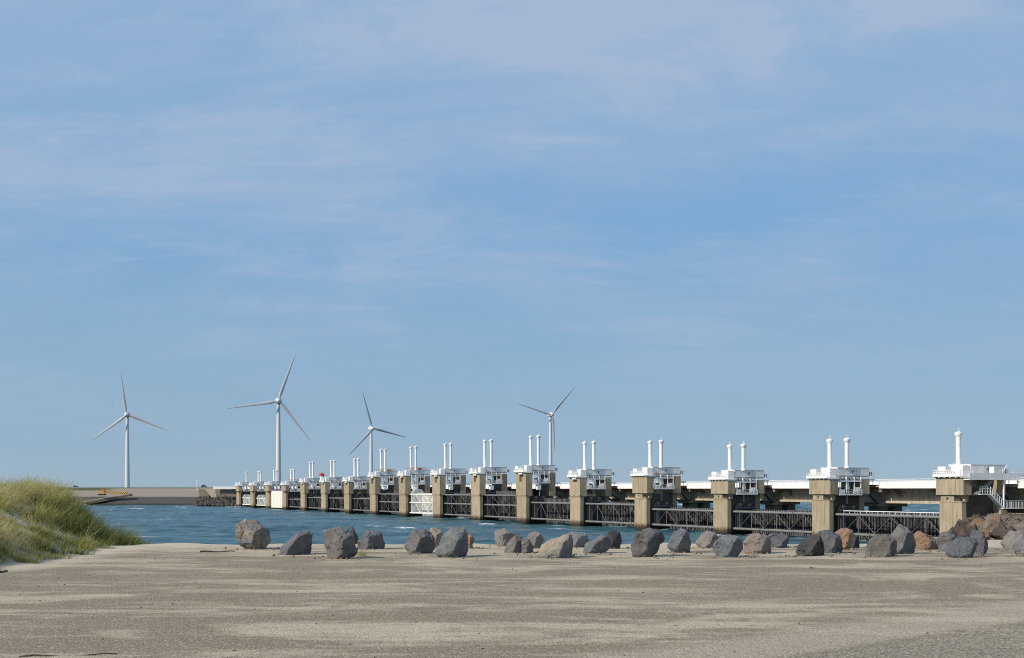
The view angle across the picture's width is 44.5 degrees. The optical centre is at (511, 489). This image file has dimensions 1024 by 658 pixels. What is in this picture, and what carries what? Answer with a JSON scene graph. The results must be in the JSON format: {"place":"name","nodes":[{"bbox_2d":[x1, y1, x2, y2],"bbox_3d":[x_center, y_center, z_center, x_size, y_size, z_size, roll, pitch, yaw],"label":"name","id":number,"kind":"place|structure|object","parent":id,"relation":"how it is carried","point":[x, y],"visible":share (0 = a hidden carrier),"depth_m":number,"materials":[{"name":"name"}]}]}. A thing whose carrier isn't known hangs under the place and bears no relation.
{"place":"outdoors","nodes":[
{"label":"outdoors","id":0,"kind":"place"},
{"bbox_2d":[81,493,130,503],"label":"ramp road","id":1,"kind":"structure","parent":0,"point":[108,498],"depth_m":1036.52,"materials":[{"name":"grey concrete"}]},
{"bbox_2d":[62,487,212,505],"bbox_3d":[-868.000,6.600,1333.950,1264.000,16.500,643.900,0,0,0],"label":"dike","id":2,"kind":"structure","parent":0,"point":[164,495],"depth_m":1045.65,"materials":[{"name":"grey concrete"}]},
{"bbox_2d":[98,488,127,494],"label":"crawler crane","id":3,"kind":"object","parent":2,"relation":"on","point":[103,492],"visible":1,"depth_m":1032.90,"materials":[{"name":"metal"}]},
{"bbox_2d":[199,489,248,505],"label":"abutment ground","id":4,"kind":"structure","parent":0,"point":[203,492],"depth_m":1000.00,"materials":[{"name":"grey concrete"}]},
{"bbox_2d":[0,503,1023,657],"bbox_3d":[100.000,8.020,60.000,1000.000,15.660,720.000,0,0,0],"label":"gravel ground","id":5,"kind":"structure","parent":0,"point":[440,607],"depth_m":17.98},
{"bbox_2d":[19,653,117,656],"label":"driftwood","id":6,"kind":"object","parent":5,"relation":"on","point":[56,655],"visible":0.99,"depth_m":12.33,"materials":[{"name":"wood"}]},
{"bbox_2d":[0,469,156,565],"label":"dune grass","id":7,"kind":"structure","parent":5,"relation":"on","point":[69,515],"depth_m":35.65,"materials":[{"name":"green plant"}]},
{"bbox_2d":[200,550,234,551],"bbox_3d":[-7.742,1.630,32.916,0.906,0.060,0.072,0,0,-10],"label":"driftwood","id":8,"kind":"object","parent":5,"relation":"on","point":[216,551],"visible":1,"depth_m":32.90,"materials":[{"name":"wood"}]},
{"bbox_2d":[235,519,270,548],"bbox_3d":[-7.123,1.273,34.757,0.862,0.917,0.775,0,0,30],"label":"boulder","id":9,"kind":"object","parent":5,"relation":"on","point":[252,534],"visible":0.94,"depth_m":34.53,"materials":[{"name":"stone"}]},
{"bbox_2d":[279,529,312,554],"bbox_3d":[-5.449,1.375,31.760,0.810,0.722,0.703,0,0,-43],"label":"boulder","id":10,"kind":"object","parent":5,"relation":"on","point":[299,543],"visible":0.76,"depth_m":31.57,"materials":[{"name":"stone"}]},
{"bbox_2d":[324,526,357,558],"bbox_3d":[-4.100,1.310,30.010,0.818,0.851,0.736,0,0,0],"label":"boulder","id":11,"kind":"object","parent":5,"relation":"on","point":[340,542],"visible":0.86,"depth_m":29.82,"materials":[{"name":"stone"}]},
{"bbox_2d":[347,526,358,543],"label":"boulder","id":12,"kind":"object","parent":5,"relation":"on","point":[351,529],"visible":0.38,"depth_m":38.92,"materials":[{"name":"stone"}]},
{"bbox_2d":[357,549,368,556],"bbox_3d":[-3.624,1.555,30.861,0.467,0.248,0.450,0,0,33],"label":"grass tuft","id":13,"kind":"object","parent":5,"relation":"on","point":[361,553],"visible":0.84,"depth_m":30.79,"materials":[{"name":"green plant"}]},
{"bbox_2d":[357,530,384,548],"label":"boulder","id":14,"kind":"object","parent":5,"relation":"on","point":[371,539],"visible":0.78,"depth_m":34.47,"materials":[{"name":"stone"}]},
{"bbox_2d":[404,529,435,553],"bbox_3d":[-2.305,1.360,32.043,0.640,0.706,0.733,0,0,42],"label":"boulder","id":15,"kind":"object","parent":5,"relation":"on","point":[421,541],"visible":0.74,"depth_m":31.84,"materials":[{"name":"stone"}]},
{"bbox_2d":[429,528,442,546],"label":"boulder","id":16,"kind":"object","parent":5,"relation":"on","point":[437,534],"visible":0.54,"depth_m":35.94,"materials":[{"name":"stone"}]},
{"bbox_2d":[435,526,468,556],"bbox_3d":[-1.412,1.316,30.590,0.683,0.830,0.718,0,0,32],"label":"boulder","id":17,"kind":"object","parent":5,"relation":"on","point":[454,543],"visible":0.87,"depth_m":30.38,"materials":[{"name":"stone"}]},
{"bbox_2d":[467,533,474,548],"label":"boulder","id":18,"kind":"object","parent":5,"relation":"on","point":[470,540],"visible":0.6,"depth_m":34.77,"materials":[{"name":"stone"}]},
{"bbox_2d":[494,528,515,545],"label":"boulder","id":19,"kind":"object","parent":5,"relation":"on","point":[503,536],"visible":0.69,"depth_m":36.34,"materials":[{"name":"stone"}]},
{"bbox_2d":[504,535,521,552],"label":"boulder","id":20,"kind":"object","parent":5,"relation":"on","point":[513,544],"visible":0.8,"depth_m":32.09,"materials":[{"name":"stone"}]},
{"bbox_2d":[18,544,1022,657],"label":"loose stones","id":21,"kind":"object","parent":5,"relation":"on","point":[854,553],"visible":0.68,"depth_m":30.62,"materials":[{"name":"grey stone"}]},
{"bbox_2d":[520,537,533,552],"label":"boulder","id":22,"kind":"object","parent":5,"relation":"on","point":[526,546],"visible":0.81,"depth_m":32.08,"materials":[{"name":"stone"}]},
{"bbox_2d":[527,531,543,547],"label":"boulder","id":23,"kind":"object","parent":5,"relation":"on","point":[536,539],"visible":0.72,"depth_m":35.16,"materials":[{"name":"stone"}]},
{"bbox_2d":[537,534,572,557],"bbox_3d":[1.054,1.411,30.553,0.879,0.654,0.763,0,0,0],"label":"boulder","id":24,"kind":"object","parent":5,"relation":"on","point":[561,546],"visible":0.9,"depth_m":30.38,"materials":[{"name":"stone"}]},
{"bbox_2d":[565,532,588,546],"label":"boulder","id":25,"kind":"object","parent":5,"relation":"on","point":[580,539],"visible":0.62,"depth_m":35.94,"materials":[{"name":"stone"}]},
{"bbox_2d":[583,535,611,553],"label":"boulder","id":26,"kind":"object","parent":5,"relation":"on","point":[601,544],"visible":0.81,"depth_m":32.17,"materials":[{"name":"stone"}]},
{"bbox_2d":[608,531,621,548],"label":"boulder","id":27,"kind":"object","parent":5,"relation":"on","point":[615,538],"visible":0.73,"depth_m":34.78,"materials":[{"name":"stone"}]},
{"bbox_2d":[630,528,664,556],"bbox_3d":[3.336,1.337,30.834,0.840,0.794,0.682,0,0,0],"label":"boulder","id":28,"kind":"object","parent":5,"relation":"on","point":[647,542],"visible":0.91,"depth_m":30.65,"materials":[{"name":"stone"}]},
{"bbox_2d":[667,528,690,552],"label":"boulder","id":29,"kind":"object","parent":5,"relation":"on","point":[680,540],"visible":0.9,"depth_m":32.43,"materials":[{"name":"stone"}]},
{"bbox_2d":[696,531,718,547],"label":"boulder","id":30,"kind":"object","parent":5,"relation":"on","point":[707,539],"visible":0.68,"depth_m":35.57,"materials":[{"name":"stone"}]},
{"bbox_2d":[712,534,742,556],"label":"boulder","id":31,"kind":"object","parent":5,"relation":"on","point":[730,545],"visible":0.88,"depth_m":30.68,"materials":[{"name":"stone"}]},
{"bbox_2d":[743,533,770,553],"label":"boulder","id":32,"kind":"object","parent":5,"relation":"on","point":[755,543],"visible":0.84,"depth_m":32.14,"materials":[{"name":"stone"}]},
{"bbox_2d":[768,533,789,547],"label":"boulder","id":33,"kind":"object","parent":5,"relation":"on","point":[779,540],"visible":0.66,"depth_m":35.20,"materials":[{"name":"stone"}]},
{"bbox_2d":[796,534,824,555],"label":"boulder","id":34,"kind":"object","parent":5,"relation":"on","point":[811,545],"visible":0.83,"depth_m":30.97,"materials":[{"name":"stone"}]},
{"bbox_2d":[818,529,842,552],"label":"boulder","id":35,"kind":"object","parent":5,"relation":"on","point":[832,541],"visible":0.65,"depth_m":32.09,"materials":[{"name":"stone"}]},
{"bbox_2d":[835,528,852,549],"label":"boulder","id":36,"kind":"object","parent":5,"relation":"on","point":[846,535],"visible":0.64,"depth_m":34.42,"materials":[{"name":"stone"}]},
{"bbox_2d":[851,533,859,547],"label":"boulder","id":37,"kind":"object","parent":5,"relation":"on","point":[855,542],"visible":0.48,"depth_m":35.51,"materials":[{"name":"stone"}]},
{"bbox_2d":[865,534,896,556],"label":"boulder","id":38,"kind":"object","parent":5,"relation":"on","point":[882,545],"visible":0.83,"depth_m":30.66,"materials":[{"name":"stone"}]},
{"bbox_2d":[891,524,915,553],"bbox_3d":[9.985,1.300,32.032,0.594,0.843,0.692,0,0,34],"label":"boulder","id":39,"kind":"object","parent":5,"relation":"on","point":[904,538],"visible":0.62,"depth_m":31.80,"materials":[{"name":"stone"}]},
{"bbox_2d":[913,531,937,549],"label":"boulder","id":40,"kind":"object","parent":5,"relation":"on","point":[924,541],"visible":0.62,"depth_m":34.47,"materials":[{"name":"stone"}]},
{"bbox_2d":[936,530,955,551],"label":"boulder","id":41,"kind":"object","parent":5,"relation":"on","point":[944,537],"visible":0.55,"depth_m":33.42,"materials":[{"name":"stone"}]},
{"bbox_2d":[946,536,977,557],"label":"boulder","id":42,"kind":"object","parent":5,"relation":"on","point":[960,547],"visible":0.89,"depth_m":30.09,"materials":[{"name":"stone"}]},
{"bbox_2d":[970,530,987,554],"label":"boulder","id":43,"kind":"object","parent":5,"relation":"on","point":[982,544],"visible":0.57,"depth_m":31.77,"materials":[{"name":"stone"}]},
{"bbox_2d":[979,529,990,539],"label":"riprap rock","id":44,"kind":"object","parent":5,"relation":"on","point":[987,534],"visible":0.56,"depth_m":40.82,"materials":[{"name":"stone"}]},
{"bbox_2d":[950,512,1023,539],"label":"rubble","id":45,"kind":"object","parent":5,"relation":"on","point":[961,528],"visible":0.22,"depth_m":43.87,"materials":[{"name":"stone"}]},
{"bbox_2d":[969,518,985,526],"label":"riprap rock","id":46,"kind":"object","parent":45,"relation":"on","point":[979,521],"visible":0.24,"depth_m":45.88,"materials":[{"name":"stone"}]},
{"bbox_2d":[978,519,998,537],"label":"riprap rock","id":47,"kind":"object","parent":45,"relation":"on","point":[990,525],"visible":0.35,"depth_m":42.35,"materials":[{"name":"stone"}]},
{"bbox_2d":[984,514,1002,519],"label":"riprap rock","id":48,"kind":"object","parent":5,"relation":"on","point":[989,516],"visible":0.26,"depth_m":52.35,"materials":[{"name":"stone"}]},
{"bbox_2d":[969,510,1023,518],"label":"abutment wall","id":49,"kind":"structure","parent":5,"relation":"on","point":[999,511],"depth_m":277.96,"materials":[{"name":"concrete"}]},
{"bbox_2d":[989,516,1003,522],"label":"riprap rock","id":50,"kind":"object","parent":5,"relation":"on","point":[998,519],"visible":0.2,"depth_m":49.68,"materials":[{"name":"stone"}]},
{"bbox_2d":[1000,530,1023,548],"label":"boulder","id":51,"kind":"object","parent":5,"relation":"on","point":[1009,539],"visible":0.66,"depth_m":34.52,"materials":[{"name":"stone"}]},
{"bbox_2d":[1012,537,1023,555],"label":"boulder","id":52,"kind":"object","parent":5,"relation":"on","point":[1018,547],"visible":0.87,"depth_m":30.74,"materials":[{"name":"stone"}]},
{"bbox_2d":[1013,521,1023,527],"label":"riprap rock","id":53,"kind":"object","parent":5,"relation":"on","point":[1019,524],"visible":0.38,"depth_m":42.05,"materials":[{"name":"stone"}]},
{"bbox_2d":[0,0,1023,486],"label":"sky","id":54,"kind":"structure","parent":0,"point":[779,228],"materials":[{"name":"blue"}]},
{"bbox_2d":[81,500,1000,544],"bbox_3d":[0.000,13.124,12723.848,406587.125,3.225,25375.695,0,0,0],"label":"sea water","id":55,"kind":"structure","parent":0,"point":[162,524],"depth_m":456.42,"materials":[{"name":"blue liquid"}]},
{"bbox_2d":[193,495,235,505],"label":"riprap","id":56,"kind":"object","parent":55,"relation":"in","point":[209,500],"visible":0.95,"depth_m":972.28,"materials":[{"name":"stone"}]},
{"bbox_2d":[205,487,244,496],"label":"abutment","id":57,"kind":"object","parent":56,"relation":"on","point":[218,491],"visible":0.79,"depth_m":975.00,"materials":[{"name":"concrete"}]},
{"bbox_2d":[235,470,252,506],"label":"barrier pier","id":58,"kind":"structure","parent":55,"relation":"in","point":[240,493],"depth_m":929.49,"materials":[{"name":"concrete"}]},
{"bbox_2d":[242,494,249,504],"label":"barrier gate","id":59,"kind":"structure","parent":58,"relation":"attached to","point":[246,499],"depth_m":928.58,"materials":[{"name":"white metal"}]},
{"bbox_2d":[248,470,267,507],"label":"barrier pier","id":60,"kind":"structure","parent":55,"relation":"in","point":[255,489],"depth_m":889.05,"materials":[{"name":"concrete"}]},
{"bbox_2d":[263,469,281,508],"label":"barrier pier","id":61,"kind":"structure","parent":55,"relation":"in","point":[269,485],"depth_m":848.37,"materials":[{"name":"concrete"}]},
{"bbox_2d":[256,495,264,505],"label":"barrier gate","id":62,"kind":"structure","parent":61,"relation":"attached to","point":[260,500],"depth_m":887.76,"materials":[{"name":"white metal"}]},
{"bbox_2d":[280,469,303,509],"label":"barrier pier","id":63,"kind":"structure","parent":55,"relation":"in","point":[287,491],"depth_m":807.36,"materials":[{"name":"concrete"}]},
{"bbox_2d":[271,489,281,507],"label":"barrier gate","id":64,"kind":"structure","parent":63,"relation":"attached to","point":[276,498],"depth_m":832.67,"materials":[{"name":"white metal"}]},
{"bbox_2d":[289,495,300,508],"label":"barrier gate","id":65,"kind":"structure","parent":63,"relation":"attached to","point":[295,501],"depth_m":805.80,"materials":[{"name":"metal"}]},
{"bbox_2d":[299,462,324,510],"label":"barrier pier","id":66,"kind":"structure","parent":55,"relation":"in","point":[305,487],"depth_m":766.71,"materials":[{"name":"concrete"}]},
{"bbox_2d":[319,458,347,511],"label":"barrier pier","id":67,"kind":"structure","parent":55,"relation":"in","point":[326,487],"depth_m":726.01,"materials":[{"name":"concrete"}]},
{"bbox_2d":[308,493,320,509],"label":"barrier gate","id":68,"kind":"structure","parent":67,"relation":"attached to","point":[314,500],"depth_m":765.07,"materials":[{"name":"metal"}]},
{"bbox_2d":[342,457,369,513],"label":"barrier pier","id":69,"kind":"structure","parent":55,"relation":"in","point":[349,488],"depth_m":685.12,"materials":[{"name":"concrete"}]},
{"bbox_2d":[329,494,343,510],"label":"barrier gate","id":70,"kind":"structure","parent":69,"relation":"attached to","point":[336,501],"depth_m":724.02,"materials":[{"name":"metal"}]},
{"bbox_2d":[368,448,398,514],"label":"barrier pier","id":71,"kind":"structure","parent":55,"relation":"in","point":[375,486],"depth_m":644.54,"materials":[{"name":"concrete"}]},
{"bbox_2d":[352,494,369,512],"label":"barrier gate","id":72,"kind":"structure","parent":71,"relation":"attached to","point":[361,502],"depth_m":683.23,"materials":[{"name":"metal"}]},
{"bbox_2d":[397,446,429,516],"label":"barrier pier","id":73,"kind":"structure","parent":55,"relation":"in","point":[406,483],"depth_m":603.37,"materials":[{"name":"concrete"}]},
{"bbox_2d":[379,489,411,513],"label":"barrier gate","id":74,"kind":"structure","parent":73,"relation":"attached to","point":[389,500],"depth_m":640.56,"materials":[{"name":"metal"}]},
{"bbox_2d":[409,489,446,515],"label":"barrier gate","id":75,"kind":"structure","parent":73,"relation":"attached to","point":[421,502],"depth_m":599.16,"materials":[{"name":"white metal"}]},
{"bbox_2d":[245,479,1023,504],"bbox_3d":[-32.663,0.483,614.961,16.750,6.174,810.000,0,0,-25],"label":"road bridge","id":76,"kind":"structure","parent":73,"relation":"on","point":[913,491],"depth_m":355.54,"materials":[{"name":"concrete"}]},
{"bbox_2d":[430,443,468,517],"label":"barrier pier","id":77,"kind":"structure","parent":55,"relation":"in","point":[439,489],"depth_m":562.70,"materials":[{"name":"concrete"}]},
{"bbox_2d":[444,489,486,517],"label":"barrier gate","id":78,"kind":"structure","parent":77,"relation":"attached to","point":[458,503],"depth_m":556.54,"materials":[{"name":"metal"}]},
{"bbox_2d":[469,439,515,520],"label":"barrier pier","id":79,"kind":"structure","parent":55,"relation":"in","point":[479,481],"depth_m":521.82,"materials":[{"name":"concrete"}]},
{"bbox_2d":[514,433,566,523],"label":"barrier pier","id":80,"kind":"structure","parent":55,"relation":"in","point":[546,481],"depth_m":481.68,"materials":[{"name":"concrete"}]},
{"bbox_2d":[484,489,538,520],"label":"barrier gate","id":81,"kind":"structure","parent":80,"relation":"attached to","point":[502,505],"depth_m":513.11,"materials":[{"name":"metal"}]},
{"bbox_2d":[530,496,569,523],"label":"barrier gate","id":82,"kind":"structure","parent":80,"relation":"attached to","point":[551,511],"depth_m":473.51,"materials":[{"name":"metal"}]},
{"bbox_2d":[567,440,634,525],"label":"barrier pier","id":83,"kind":"structure","parent":55,"relation":"in","point":[579,484],"depth_m":441.37,"materials":[{"name":"concrete"}]},
{"bbox_2d":[932,428,1023,532],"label":"barrier pier","id":84,"kind":"structure","parent":55,"relation":"in","point":[956,492],"depth_m":279.24,"materials":[{"name":"concrete"}]},
{"bbox_2d":[963,465,1023,508],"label":"service stairs","id":85,"kind":"structure","parent":84,"relation":"attached to","point":[993,474],"depth_m":277.22,"materials":[{"name":"white metal"}]},
{"bbox_2d":[519,387,574,471],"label":"wind turbine","id":86,"kind":"object","parent":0,"point":[550,415],"visible":0.92,"depth_m":1448.06,"materials":[{"name":"white metal"}]},
{"bbox_2d":[630,440,712,530],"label":"barrier pier","id":87,"kind":"structure","parent":0,"point":[644,485],"depth_m":401.10,"materials":[{"name":"concrete"}]},
{"bbox_2d":[585,496,634,525],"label":"barrier gate","id":88,"kind":"structure","parent":87,"relation":"attached to","point":[599,510],"depth_m":432.33,"materials":[{"name":"metal"}]},
{"bbox_2d":[651,501,712,530],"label":"barrier gate","id":89,"kind":"structure","parent":87,"relation":"attached to","point":[666,513],"depth_m":390.55,"materials":[{"name":"metal"}]},
{"bbox_2d":[708,441,799,534],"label":"barrier pier","id":90,"kind":"structure","parent":0,"point":[727,493],"depth_m":360.31,"materials":[{"name":"concrete"}]},
{"bbox_2d":[806,435,907,538],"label":"barrier pier","id":91,"kind":"structure","parent":0,"point":[830,496],"depth_m":319.75,"materials":[{"name":"concrete"}]},
{"bbox_2d":[732,502,811,535],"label":"barrier gate","id":92,"kind":"structure","parent":91,"relation":"attached to","point":[749,516],"depth_m":348.77,"materials":[{"name":"metal"}]},
{"bbox_2d":[834,504,939,539],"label":"barrier gate","id":93,"kind":"structure","parent":91,"relation":"attached to","point":[855,520],"depth_m":308.08,"materials":[{"name":"metal"}]},
{"bbox_3d":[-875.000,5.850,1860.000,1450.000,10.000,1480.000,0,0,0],"label":"far land","id":94,"kind":"structure","parent":0,"visible":0},
{"bbox_2d":[91,371,166,486],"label":"wind turbine","id":95,"kind":"object","parent":94,"relation":"on","point":[127,415],"visible":0.98,"depth_m":1283.89,"materials":[{"name":"white metal"}]},
{"bbox_2d":[227,353,309,485],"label":"wind turbine","id":96,"kind":"object","parent":94,"relation":"on","point":[278,401],"visible":0.91,"depth_m":1122.88,"materials":[{"name":"white metal"}]},
{"bbox_2d":[349,394,403,471],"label":"wind turbine","id":97,"kind":"object","parent":94,"relation":"on","point":[371,428],"visible":0.94,"depth_m":1448.08,"materials":[{"name":"white metal"}]}
]}

